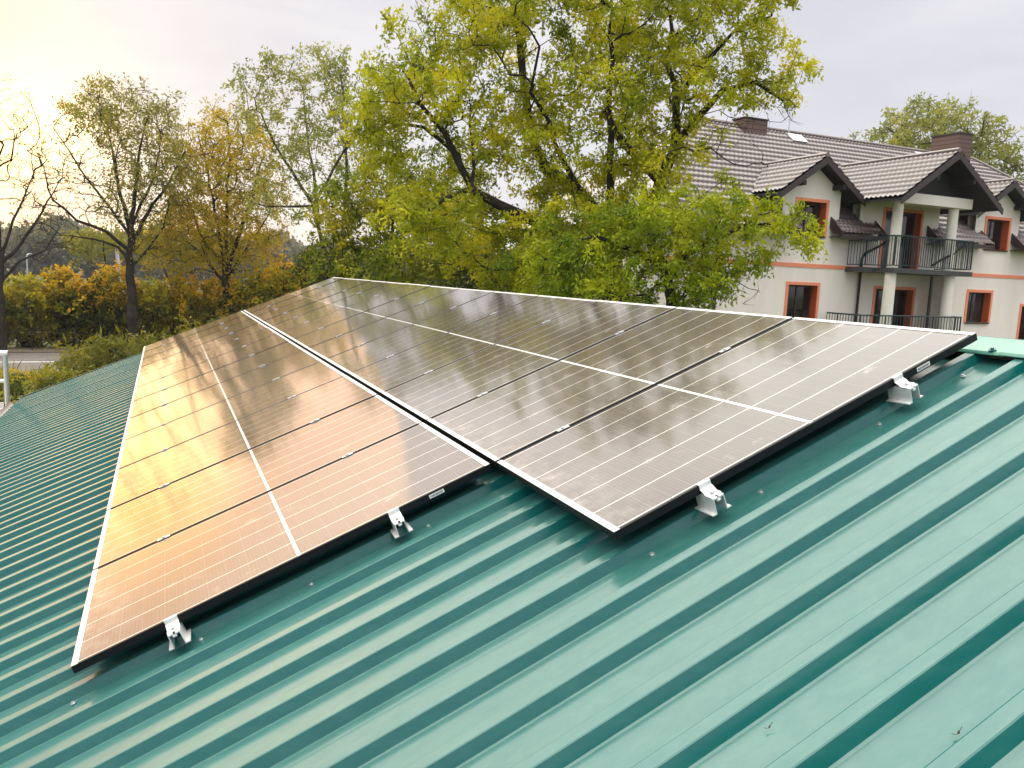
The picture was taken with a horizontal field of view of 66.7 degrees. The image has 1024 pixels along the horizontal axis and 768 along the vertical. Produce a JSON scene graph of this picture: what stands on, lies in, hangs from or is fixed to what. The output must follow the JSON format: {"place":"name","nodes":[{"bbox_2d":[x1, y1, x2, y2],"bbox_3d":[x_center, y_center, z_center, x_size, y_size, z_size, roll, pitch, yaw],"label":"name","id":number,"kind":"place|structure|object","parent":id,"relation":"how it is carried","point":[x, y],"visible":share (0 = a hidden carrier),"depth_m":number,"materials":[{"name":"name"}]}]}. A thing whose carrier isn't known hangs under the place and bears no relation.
{"place":"outdoors","nodes":[
{"label":"outdoors","id":0,"kind":"place"},
{"bbox_2d":[1,347,124,376],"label":"verge","id":1,"kind":"structure","parent":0,"point":[28,350],"depth_m":40.70,"materials":[{"name":"green plant"}]},
{"bbox_2d":[0,71,79,349],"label":"roadside tree","id":2,"kind":"object","parent":1,"relation":"on","point":[3,330],"visible":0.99,"depth_m":38.31,"materials":[{"name":"brown plant"}]},
{"bbox_2d":[7,330,76,349],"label":"guardrail","id":3,"kind":"object","parent":1,"relation":"on","point":[31,333],"visible":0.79,"depth_m":40.98,"materials":[{"name":"grey metal"}]},
{"bbox_2d":[5,71,210,341],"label":"roadside tree","id":4,"kind":"object","parent":1,"relation":"on","point":[110,122],"visible":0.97,"depth_m":40.80,"materials":[{"name":"green plant"}]},
{"bbox_2d":[141,93,299,315],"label":"roadside tree","id":5,"kind":"object","parent":1,"relation":"on","point":[222,221],"visible":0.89,"depth_m":44.26,"materials":[{"name":"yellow plant"}]},
{"bbox_2d":[0,353,131,369],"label":"road","id":6,"kind":"structure","parent":0,"point":[34,360],"depth_m":37.46,"materials":[{"name":"grey asphalt"}]},
{"bbox_2d":[115,244,120,280],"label":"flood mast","id":7,"kind":"object","parent":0,"point":[117,258],"visible":0.21,"depth_m":83.76,"materials":[{"name":"metal"}]},
{"bbox_2d":[3,268,436,383],"bbox_3d":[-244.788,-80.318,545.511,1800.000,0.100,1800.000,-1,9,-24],"label":"ground","id":8,"kind":"structure","parent":0,"point":[83,276],"depth_m":196.04,"materials":[{"name":"green plant"}]},
{"bbox_2d":[4,286,24,344],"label":"hedge shrub","id":9,"kind":"object","parent":8,"relation":"on","point":[12,320],"visible":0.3,"depth_m":41.26,"materials":[{"name":"green plant"}]},
{"bbox_2d":[0,380,34,406],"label":"bush","id":10,"kind":"object","parent":8,"relation":"on","point":[19,396],"visible":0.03,"depth_m":20.98,"materials":[{"name":"green plant"}]},
{"bbox_2d":[0,365,49,400],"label":"bush","id":11,"kind":"object","parent":8,"relation":"on","point":[11,372],"visible":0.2,"depth_m":26.46,"materials":[{"name":"green plant"}]},
{"bbox_2d":[0,372,56,401],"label":"bush","id":12,"kind":"object","parent":8,"relation":"on","point":[17,382],"visible":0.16,"depth_m":22.19,"materials":[{"name":"green plant"}]},
{"bbox_2d":[26,253,31,306],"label":"street lamp","id":13,"kind":"object","parent":8,"relation":"on","point":[27,265],"visible":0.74,"depth_m":65.62,"materials":[{"name":"metal"}]},
{"bbox_2d":[0,359,59,399],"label":"weeds","id":14,"kind":"object","parent":8,"relation":"on","point":[25,370],"visible":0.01,"depth_m":31.91,"materials":[{"name":"green plant"}]},
{"bbox_2d":[3,270,68,347],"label":"hedge shrub","id":15,"kind":"object","parent":8,"relation":"on","point":[16,291],"visible":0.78,"depth_m":41.38,"materials":[{"name":"yellow plant"}]},
{"bbox_2d":[12,364,80,394],"bbox_3d":[-14.762,0.215,25.320,2.783,1.753,2.294,-1,9,-24],"label":"bush","id":16,"kind":"object","parent":8,"relation":"on","point":[48,377],"visible":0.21,"depth_m":25.10,"materials":[{"name":"green plant"}]},
{"bbox_2d":[25,261,99,346],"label":"hedge shrub","id":17,"kind":"object","parent":8,"relation":"on","point":[59,281],"visible":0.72,"depth_m":42.18,"materials":[{"name":"yellow plant"}]},
{"bbox_2d":[50,370,82,381],"bbox_3d":[-14.895,0.212,26.451,2.533,1.418,1.908,-1,9,-24],"label":"bush","id":18,"kind":"object","parent":8,"relation":"on","point":[76,374],"visible":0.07,"depth_m":26.22,"materials":[{"name":"green plant"}]},
{"bbox_2d":[54,337,121,371],"bbox_3d":[-15.833,-0.648,29.103,2.280,2.318,2.827,4,8,11],"label":"willow shrub","id":19,"kind":"object","parent":8,"relation":"on","point":[74,347],"visible":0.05,"depth_m":28.92,"materials":[{"name":"green plant"}]},
{"bbox_2d":[55,273,125,346],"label":"hedge shrub","id":20,"kind":"object","parent":8,"relation":"on","point":[98,319],"visible":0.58,"depth_m":42.80,"materials":[{"name":"leaf"},{"name":"dark bark"},{"name":"orange leaf"}]},
{"bbox_2d":[58,222,127,277],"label":"golden thicket tree","id":21,"kind":"object","parent":8,"relation":"on","point":[90,234],"visible":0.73,"depth_m":50.02,"materials":[{"name":"green plant"}]},
{"bbox_2d":[35,324,157,380],"bbox_3d":[-14.133,-0.477,27.795,4.697,3.442,4.001,1,8,-7],"label":"willow shrub","id":22,"kind":"object","parent":8,"relation":"on","point":[102,352],"visible":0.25,"depth_m":27.32,"materials":[{"name":"green plant"}]},
{"bbox_2d":[80,259,152,346],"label":"hedge shrub","id":23,"kind":"object","parent":8,"relation":"on","point":[118,287],"visible":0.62,"depth_m":43.21,"materials":[{"name":"yellow plant"}]},
{"bbox_2d":[104,329,182,356],"bbox_3d":[-14.625,-1.223,32.979,5.091,2.328,3.464,-1,9,-24],"label":"willow shrub","id":24,"kind":"object","parent":8,"relation":"on","point":[163,335],"visible":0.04,"depth_m":32.80,"materials":[{"name":"green plant"}]},
{"bbox_2d":[123,273,191,341],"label":"hedge shrub","id":25,"kind":"object","parent":8,"relation":"on","point":[153,324],"visible":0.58,"depth_m":44.18,"materials":[{"name":"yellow plant"}]},
{"bbox_2d":[114,198,244,286],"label":"golden thicket tree","id":26,"kind":"object","parent":8,"relation":"on","point":[151,232],"visible":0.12,"depth_m":51.22,"materials":[{"name":"yellow plant"}]},
{"bbox_2d":[148,270,219,334],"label":"hedge shrub","id":27,"kind":"object","parent":8,"relation":"on","point":[181,297],"visible":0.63,"depth_m":44.72,"materials":[{"name":"green plant"}]},
{"bbox_2d":[173,314,224,335],"bbox_3d":[-14.537,-1.959,37.332,4.050,2.765,2.705,-1,9,-24],"label":"willow shrub","id":28,"kind":"object","parent":8,"relation":"on","point":[190,324],"visible":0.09,"depth_m":37.07,"materials":[{"name":"green plant"}]},
{"bbox_2d":[188,269,248,325],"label":"hedge shrub","id":29,"kind":"object","parent":8,"relation":"on","point":[213,293],"visible":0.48,"depth_m":45.40,"materials":[{"name":"green plant"}]},
{"bbox_2d":[0,212,508,291],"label":"wood","id":30,"kind":"object","parent":8,"relation":"on","point":[54,256],"visible":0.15,"depth_m":212.32,"materials":[{"name":"green plant"}]},
{"bbox_2d":[229,268,284,313],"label":"hedge shrub","id":31,"kind":"object","parent":8,"relation":"on","point":[252,291],"visible":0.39,"depth_m":45.81,"materials":[{"name":"green plant"}]},
{"bbox_2d":[252,253,304,302],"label":"hedge shrub","id":32,"kind":"object","parent":8,"relation":"on","point":[278,283],"visible":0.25,"depth_m":46.38,"materials":[{"name":"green plant"}]},
{"bbox_2d":[280,249,325,295],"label":"hedge shrub","id":33,"kind":"object","parent":8,"relation":"on","point":[296,283],"visible":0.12,"depth_m":46.85,"materials":[{"name":"green plant"}]},
{"bbox_2d":[220,41,389,259],"bbox_3d":[-8.288,-6.959,32.381,6.428,14.044,5.258,2,8,-1],"label":"slender ash tree","id":34,"kind":"object","parent":8,"relation":"on","point":[276,115],"visible":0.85,"depth_m":31.38,"materials":[{"name":"green plant"}]},
{"bbox_2d":[281,234,400,284],"bbox_3d":[-6.678,-2.674,30.220,4.465,6.282,3.683,-1,9,-24],"label":"elder bush","id":35,"kind":"object","parent":8,"relation":"on","point":[297,264],"visible":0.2,"depth_m":29.41,"materials":[{"name":"green plant"}]},
{"bbox_2d":[296,141,490,283],"bbox_3d":[-3.984,-3.635,26.363,6.227,9.454,4.563,-1,9,-24],"label":"maple tree","id":36,"kind":"object","parent":8,"relation":"on","point":[353,215],"visible":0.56,"depth_m":25.50,"materials":[{"name":"green plant"}]},
{"bbox_2d":[340,185,527,292],"bbox_3d":[-2.102,-2.470,24.670,6.789,7.762,4.059,1,8,-11],"label":"field maple tree","id":37,"kind":"object","parent":8,"relation":"on","point":[429,272],"visible":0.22,"depth_m":23.92,"materials":[{"name":"green plant"}]},
{"bbox_2d":[0,315,1023,767],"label":"metal roofed building","id":38,"kind":"structure","parent":8,"relation":"on","point":[844,591],"depth_m":2.56,"materials":[{"name":"green paint"}]},
{"bbox_2d":[157,534,170,541],"bbox_3d":[-1.814,0.849,4.097,0.100,0.107,0.320,-24,17,-19],"label":"panel clamp","id":39,"kind":"object","parent":38,"relation":"attached to","point":[163,537],"visible":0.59,"depth_m":4.08,"materials":[{"name":"metal"}]},
{"bbox_2d":[163,614,190,650],"bbox_3d":[-1.360,0.992,3.142,0.086,0.101,0.105,-24,17,-17],"label":"end clamp","id":40,"kind":"object","parent":38,"relation":"attached to","point":[174,627],"visible":0.98,"depth_m":3.13,"materials":[{"name":"metal"}]},
{"bbox_2d":[143,311,245,351],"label":"solar panel","id":41,"kind":"object","parent":38,"relation":"on","point":[192,331],"visible":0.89,"depth_m":14.29,"materials":[{"name":"grey glass"}]},
{"bbox_2d":[141,314,252,358],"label":"solar panel","id":42,"kind":"object","parent":38,"relation":"on","point":[173,344],"visible":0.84,"depth_m":13.32,"materials":[{"name":"grey glass"}]},
{"bbox_2d":[139,318,259,366],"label":"solar panel","id":43,"kind":"object","parent":38,"relation":"on","point":[195,342],"visible":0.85,"depth_m":12.37,"materials":[{"name":"grey glass"}]},
{"bbox_2d":[137,322,266,376],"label":"solar panel","id":44,"kind":"object","parent":38,"relation":"on","point":[161,363],"visible":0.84,"depth_m":11.42,"materials":[{"name":"grey glass"}]},
{"bbox_2d":[135,327,276,387],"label":"solar panel","id":45,"kind":"object","parent":38,"relation":"on","point":[175,367],"visible":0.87,"depth_m":10.45,"materials":[{"name":"grey glass"}]},
{"bbox_2d":[131,333,289,401],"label":"solar panel","id":46,"kind":"object","parent":38,"relation":"on","point":[199,369],"visible":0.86,"depth_m":9.48,"materials":[{"name":"grey glass"}]},
{"bbox_2d":[127,341,303,418],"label":"solar panel","id":47,"kind":"object","parent":38,"relation":"on","point":[200,382],"visible":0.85,"depth_m":8.54,"materials":[{"name":"grey glass"}]},
{"bbox_2d":[122,350,321,440],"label":"solar panel","id":48,"kind":"object","parent":38,"relation":"on","point":[201,399],"visible":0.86,"depth_m":7.57,"materials":[{"name":"grey glass"}]},
{"bbox_2d":[116,361,344,469],"bbox_3d":[-2.399,0.227,6.665,1.867,0.034,1.044,-24,17,-19],"label":"solar panel","id":49,"kind":"object","parent":38,"relation":"on","point":[141,446],"visible":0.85,"depth_m":6.60,"materials":[{"name":"grey glass"}]},
{"bbox_2d":[107,375,376,509],"bbox_3d":[-1.971,0.376,5.709,1.867,0.033,1.044,-24,17,-19],"label":"solar panel","id":50,"kind":"object","parent":38,"relation":"on","point":[142,477],"visible":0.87,"depth_m":5.63,"materials":[{"name":"grey glass"}]},
{"bbox_2d":[93,395,421,569],"bbox_3d":[-1.542,0.527,4.754,1.867,0.033,1.044,-24,17,-19],"label":"solar panel","id":51,"kind":"object","parent":38,"relation":"on","point":[141,522],"visible":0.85,"depth_m":4.67,"materials":[{"name":"grey glass"}]},
{"bbox_2d":[71,422,491,673],"bbox_3d":[-1.113,0.676,3.797,1.867,0.034,1.046,-24,17,-19],"label":"solar panel","id":52,"kind":"object","parent":38,"relation":"on","point":[136,597],"visible":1,"depth_m":3.65,"materials":[{"name":"black glass"}]},
{"bbox_2d":[243,277,343,314],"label":"solar panel","id":53,"kind":"object","parent":38,"relation":"on","point":[291,295],"visible":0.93,"depth_m":14.89,"materials":[{"name":"grey glass"}]},
{"bbox_2d":[249,278,355,317],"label":"solar panel","id":54,"kind":"object","parent":38,"relation":"on","point":[254,314],"visible":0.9,"depth_m":13.94,"materials":[{"name":"grey glass"}]},
{"bbox_2d":[255,279,370,322],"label":"solar panel","id":55,"kind":"object","parent":38,"relation":"on","point":[308,300],"visible":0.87,"depth_m":12.97,"materials":[{"name":"grey glass"}]},
{"bbox_2d":[262,280,386,327],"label":"solar panel","id":56,"kind":"object","parent":38,"relation":"on","point":[318,304],"visible":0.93,"depth_m":12.02,"materials":[{"name":"grey glass"}]},
{"bbox_2d":[270,282,406,333],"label":"solar panel","id":57,"kind":"object","parent":38,"relation":"on","point":[327,309],"visible":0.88,"depth_m":11.08,"materials":[{"name":"grey glass"}]},
{"bbox_2d":[280,283,430,341],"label":"solar panel","id":58,"kind":"object","parent":38,"relation":"on","point":[347,312],"visible":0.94,"depth_m":10.10,"materials":[{"name":"grey glass"}]},
{"bbox_2d":[292,286,458,350],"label":"solar panel","id":59,"kind":"object","parent":38,"relation":"on","point":[334,330],"visible":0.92,"depth_m":9.14,"materials":[{"name":"grey glass"}]},
{"bbox_2d":[387,507,412,538],"bbox_3d":[-0.509,0.609,3.463,0.086,0.101,0.105,-24,17,-17],"label":"end clamp","id":60,"kind":"object","parent":38,"relation":"attached to","point":[395,516],"visible":0.99,"depth_m":3.45,"materials":[{"name":"metal"}]},
{"bbox_2d":[307,288,493,361],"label":"solar panel","id":61,"kind":"object","parent":38,"relation":"on","point":[323,351],"visible":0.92,"depth_m":8.18,"materials":[{"name":"grey glass"}]},
{"bbox_2d":[325,291,538,376],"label":"solar panel","id":62,"kind":"object","parent":38,"relation":"on","point":[402,339],"visible":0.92,"depth_m":7.22,"materials":[{"name":"grey glass"}]},
{"bbox_2d":[349,295,596,396],"bbox_3d":[-0.337,-0.360,6.326,1.867,0.034,1.044,-24,17,-19],"label":"solar panel","id":63,"kind":"object","parent":38,"relation":"on","point":[388,373],"visible":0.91,"depth_m":6.27,"materials":[{"name":"grey glass"}]},
{"bbox_2d":[381,300,676,423],"bbox_3d":[0.091,-0.211,5.370,1.867,0.035,1.044,-24,17,-19],"label":"solar panel","id":64,"kind":"object","parent":38,"relation":"on","point":[424,398],"visible":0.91,"depth_m":5.29,"materials":[{"name":"grey glass"}]},
{"bbox_2d":[556,425,569,432],"bbox_3d":[0.259,0.256,3.762,0.100,0.107,0.320,-24,17,-19],"label":"panel clamp","id":65,"kind":"object","parent":38,"relation":"attached to","point":[562,428],"visible":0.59,"depth_m":3.74,"materials":[{"name":"metal"}]},
{"bbox_2d":[427,307,792,466],"bbox_3d":[0.519,-0.062,4.415,1.867,0.035,1.044,-24,17,-19],"label":"solar panel","id":66,"kind":"object","parent":38,"relation":"on","point":[494,427],"visible":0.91,"depth_m":4.32,"materials":[{"name":"black glass"}]},
{"bbox_2d":[694,478,730,516],"bbox_3d":[0.712,0.401,2.804,0.086,0.101,0.105,-25,17,-20],"label":"end clamp","id":67,"kind":"object","parent":38,"relation":"attached to","point":[709,497],"visible":0.96,"depth_m":2.79,"materials":[{"name":"metal"}]},
{"bbox_2d":[718,347,730,353],"bbox_3d":[1.128,-0.137,4.090,0.100,0.107,0.320,-24,17,-19],"label":"panel clamp","id":68,"kind":"object","parent":38,"relation":"attached to","point":[725,349],"visible":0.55,"depth_m":4.07,"materials":[{"name":"metal"}]},
{"bbox_2d":[497,317,976,539],"bbox_3d":[0.950,0.088,3.455,1.867,0.035,1.046,-24,17,-19],"label":"solar panel","id":69,"kind":"object","parent":38,"relation":"on","point":[617,471],"visible":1,"depth_m":3.31,"materials":[{"name":"black glass"}]},
{"bbox_2d":[886,373,922,404],"bbox_3d":[1.570,0.014,3.128,0.086,0.101,0.105,-25,18,-22],"label":"end clamp","id":70,"kind":"object","parent":38,"relation":"attached to","point":[903,391],"visible":0.95,"depth_m":3.12,"materials":[{"name":"metal"}]},
{"bbox_2d":[440,251,629,299],"bbox_3d":[0.689,-1.096,23.080,5.838,5.697,3.335,3,8,2],"label":"holly tree","id":71,"kind":"object","parent":8,"relation":"on","point":[470,284],"visible":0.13,"depth_m":22.64,"materials":[{"name":"green plant"}]},
{"bbox_2d":[326,0,823,301],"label":"ash tree","id":72,"kind":"object","parent":8,"relation":"on","point":[648,158],"visible":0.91,"depth_m":17.32,"materials":[{"name":"green plant"}]},
{"bbox_2d":[487,164,828,309],"bbox_3d":[2.748,-0.752,15.500,6.154,7.257,3.696,7,9,33],"label":"young ash tree","id":73,"kind":"object","parent":8,"relation":"on","point":[651,220],"visible":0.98,"depth_m":14.88,"materials":[{"name":"green plant"}]},
{"bbox_2d":[841,129,864,140],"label":"tree","id":74,"kind":"object","parent":8,"relation":"on","point":[852,135],"visible":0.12,"depth_m":54.56,"materials":[{"name":"green plant"}]},
{"bbox_2d":[861,92,1023,182],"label":"tree","id":75,"kind":"object","parent":8,"relation":"on","point":[906,138],"visible":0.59,"depth_m":48.49,"materials":[{"name":"green plant"}]},
{"bbox_2d":[0,0,1023,249],"label":"sky","id":76,"kind":"structure","parent":0,"point":[874,55],"materials":[{"name":"white"}]},
{"bbox_2d":[515,113,1023,339],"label":"tiled house","id":77,"kind":"structure","parent":0,"point":[932,237],"depth_m":28.86,"materials":[{"name":"white paint"}]},
{"bbox_2d":[783,281,820,318],"bbox_3d":[10.390,-2.990,28.192,1.590,1.405,0.415,-1,9,-24],"label":"window","id":78,"kind":"structure","parent":77,"relation":"in","point":[801,298],"depth_m":28.37,"materials":[{"name":"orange glass"}]},
{"bbox_2d":[795,197,829,237],"bbox_3d":[10.585,-5.931,27.820,1.560,1.345,0.415,-1,9,-24],"label":"window","id":79,"kind":"structure","parent":77,"relation":"in","point":[819,208],"depth_m":28.00,"materials":[{"name":"orange glass"}]},
{"bbox_2d":[870,286,915,326],"bbox_3d":[14.591,-2.700,30.143,2.240,2.140,0.375,-1,9,-24],"label":"balcony door","id":80,"kind":"structure","parent":77,"relation":"in","point":[904,298],"depth_m":30.40,"materials":[{"name":"orange glass"}]},
{"bbox_2d":[878,207,924,268],"bbox_3d":[14.751,-5.537,29.771,2.140,2.250,0.375,-1,9,-24],"label":"balcony door","id":81,"kind":"structure","parent":77,"relation":"in","point":[912,222],"depth_m":30.03,"materials":[{"name":"orange glass"}]},
{"bbox_2d":[963,289,993,323],"bbox_3d":[19.069,-3.186,32.051,1.590,1.385,0.415,-1,9,-24],"label":"window","id":82,"kind":"structure","parent":77,"relation":"in","point":[978,304],"depth_m":32.26,"materials":[{"name":"glass"}]},
{"bbox_2d":[983,216,1011,251],"bbox_3d":[19.734,-6.138,31.888,1.590,1.365,0.415,-1,9,-24],"label":"window","id":83,"kind":"structure","parent":77,"relation":"in","point":[998,229],"depth_m":32.10,"materials":[{"name":"orange glass"}]},
{"bbox_2d":[1016,304,1023,339],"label":"window","id":84,"kind":"structure","parent":77,"relation":"in","point":[1020,326],"depth_m":33.60,"materials":[{"name":"orange glass"}]},
{"bbox_3d":[-10.689,1.890,11.131,5.360,2.160,4.700,-1,9,-24],"label":"flat roofed annex","id":85,"kind":"object","parent":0,"visible":0},
{"bbox_2d":[0,350,9,407],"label":"metal railing","id":86,"kind":"object","parent":85,"relation":"on","point":[5,379],"visible":0.78,"depth_m":13.94,"materials":[{"name":"metal"}]}
]}

